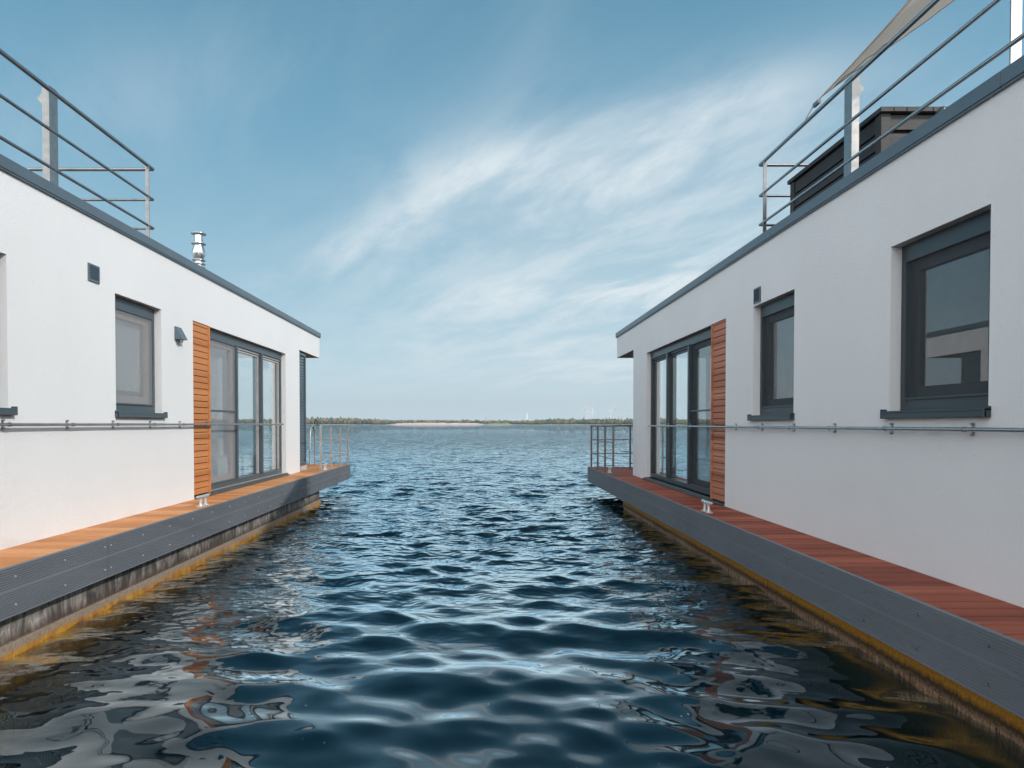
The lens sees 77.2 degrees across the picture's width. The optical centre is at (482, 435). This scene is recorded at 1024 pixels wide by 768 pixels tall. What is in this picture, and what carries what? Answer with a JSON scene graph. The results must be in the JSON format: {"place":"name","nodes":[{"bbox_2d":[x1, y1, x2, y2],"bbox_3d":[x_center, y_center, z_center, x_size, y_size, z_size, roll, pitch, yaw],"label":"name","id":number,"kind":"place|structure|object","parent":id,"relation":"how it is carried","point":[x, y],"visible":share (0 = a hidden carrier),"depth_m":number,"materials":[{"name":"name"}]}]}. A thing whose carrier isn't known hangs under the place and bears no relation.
{"place":"outdoors","nodes":[
{"label":"outdoors","id":0,"kind":"place"},
{"bbox_2d":[388,423,484,424],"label":"sand bank","id":1,"kind":"structure","parent":0,"point":[436,424],"depth_m":1613.31,"materials":[{"name":"beige sand"}]},
{"bbox_2d":[306,424,632,426],"bbox_3d":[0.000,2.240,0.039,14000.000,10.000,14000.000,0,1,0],"label":"ground","id":2,"kind":"structure","parent":0,"point":[490,426],"depth_m":1622.45,"materials":[{"name":"green plant"}]},
{"bbox_2d":[306,416,632,424],"bbox_3d":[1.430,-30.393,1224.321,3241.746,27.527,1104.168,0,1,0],"label":"woodland","id":3,"kind":"object","parent":2,"relation":"on","point":[343,420],"visible":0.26,"depth_m":1655.46,"materials":[{"name":"green plant"}]},
{"bbox_2d":[0,425,997,767],"bbox_3d":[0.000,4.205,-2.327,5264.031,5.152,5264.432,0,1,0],"label":"water","id":4,"kind":"structure","parent":0,"point":[482,597],"depth_m":14.79,"materials":[{"name":"blue liquid"}]},
{"bbox_2d":[0,48,349,756],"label":"houseboat","id":5,"kind":"object","parent":4,"relation":"on","point":[152,415],"visible":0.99,"depth_m":6.48,"materials":[{"name":"paint"}]},
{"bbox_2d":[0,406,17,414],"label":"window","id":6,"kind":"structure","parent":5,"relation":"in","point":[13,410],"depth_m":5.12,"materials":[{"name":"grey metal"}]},
{"bbox_2d":[115,296,167,417],"bbox_3d":[-3.900,-0.843,7.165,0.235,1.294,1.027,0,1,0],"label":"window","id":7,"kind":"structure","parent":5,"relation":"in","point":[134,322],"depth_m":7.30,"materials":[{"name":"grey glass"}]},
{"bbox_2d":[194,329,289,498],"bbox_3d":[-3.885,-0.368,10.505,0.210,2.361,4.040,0,1,0],"label":"patio door","id":8,"kind":"structure","parent":5,"relation":"in","point":[245,377],"depth_m":10.57,"materials":[{"name":"clear glass"}]},
{"bbox_2d":[588,0,1023,767],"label":"houseboat","id":9,"kind":"object","parent":4,"relation":"on","point":[828,408],"visible":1,"depth_m":5.13,"materials":[{"name":"paint"}]},
{"bbox_2d":[642,328,724,505],"bbox_3d":[3.205,-0.330,10.356,0.210,2.431,4.080,0,1,0],"label":"patio door","id":10,"kind":"structure","parent":9,"relation":"in","point":[680,370],"depth_m":10.47,"materials":[{"name":"clear glass"}]},
{"bbox_2d":[747,293,794,420],"bbox_3d":[3.209,-0.825,6.975,0.213,1.324,1.047,0,1,0],"label":"window","id":11,"kind":"structure","parent":9,"relation":"in","point":[777,316],"depth_m":7.10,"materials":[{"name":"grey glass"}]},
{"bbox_2d":[787,107,946,213],"bbox_3d":[4.298,-2.467,6.403,1.697,0.790,1.710,0,1,0],"label":"timber box","id":12,"kind":"object","parent":9,"relation":"on","point":[877,123],"visible":0.26,"depth_m":5.87,"materials":[{"name":"black wood"}]},
{"bbox_2d":[806,0,954,118],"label":"shade sail","id":13,"kind":"object","parent":9,"relation":"on","point":[908,12],"visible":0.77,"depth_m":5.51,"materials":[{"name":"fabric"}]},
{"bbox_2d":[880,209,990,418],"bbox_3d":[3.209,-0.781,4.471,0.213,1.324,1.037,0,1,0],"label":"window","id":14,"kind":"structure","parent":9,"relation":"in","point":[971,236],"depth_m":4.65,"materials":[{"name":"grey metal"}]},
{"bbox_2d":[485,423,512,424],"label":"meadow","id":15,"kind":"structure","parent":0,"point":[499,424],"depth_m":1609.67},
{"bbox_2d":[0,0,1023,420],"label":"sky","id":16,"kind":"structure","parent":0,"point":[468,203],"materials":[{"name":"blue"}]},
{"bbox_2d":[934,106,945,115],"bbox_3d":[3.631,-2.349,5.230,0.251,0.613,0.073,1,1,38],"label":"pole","id":17,"kind":"object","parent":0,"point":[940,109],"visible":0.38,"depth_m":5.15,"materials":[{"name":"white metal"}]}
]}

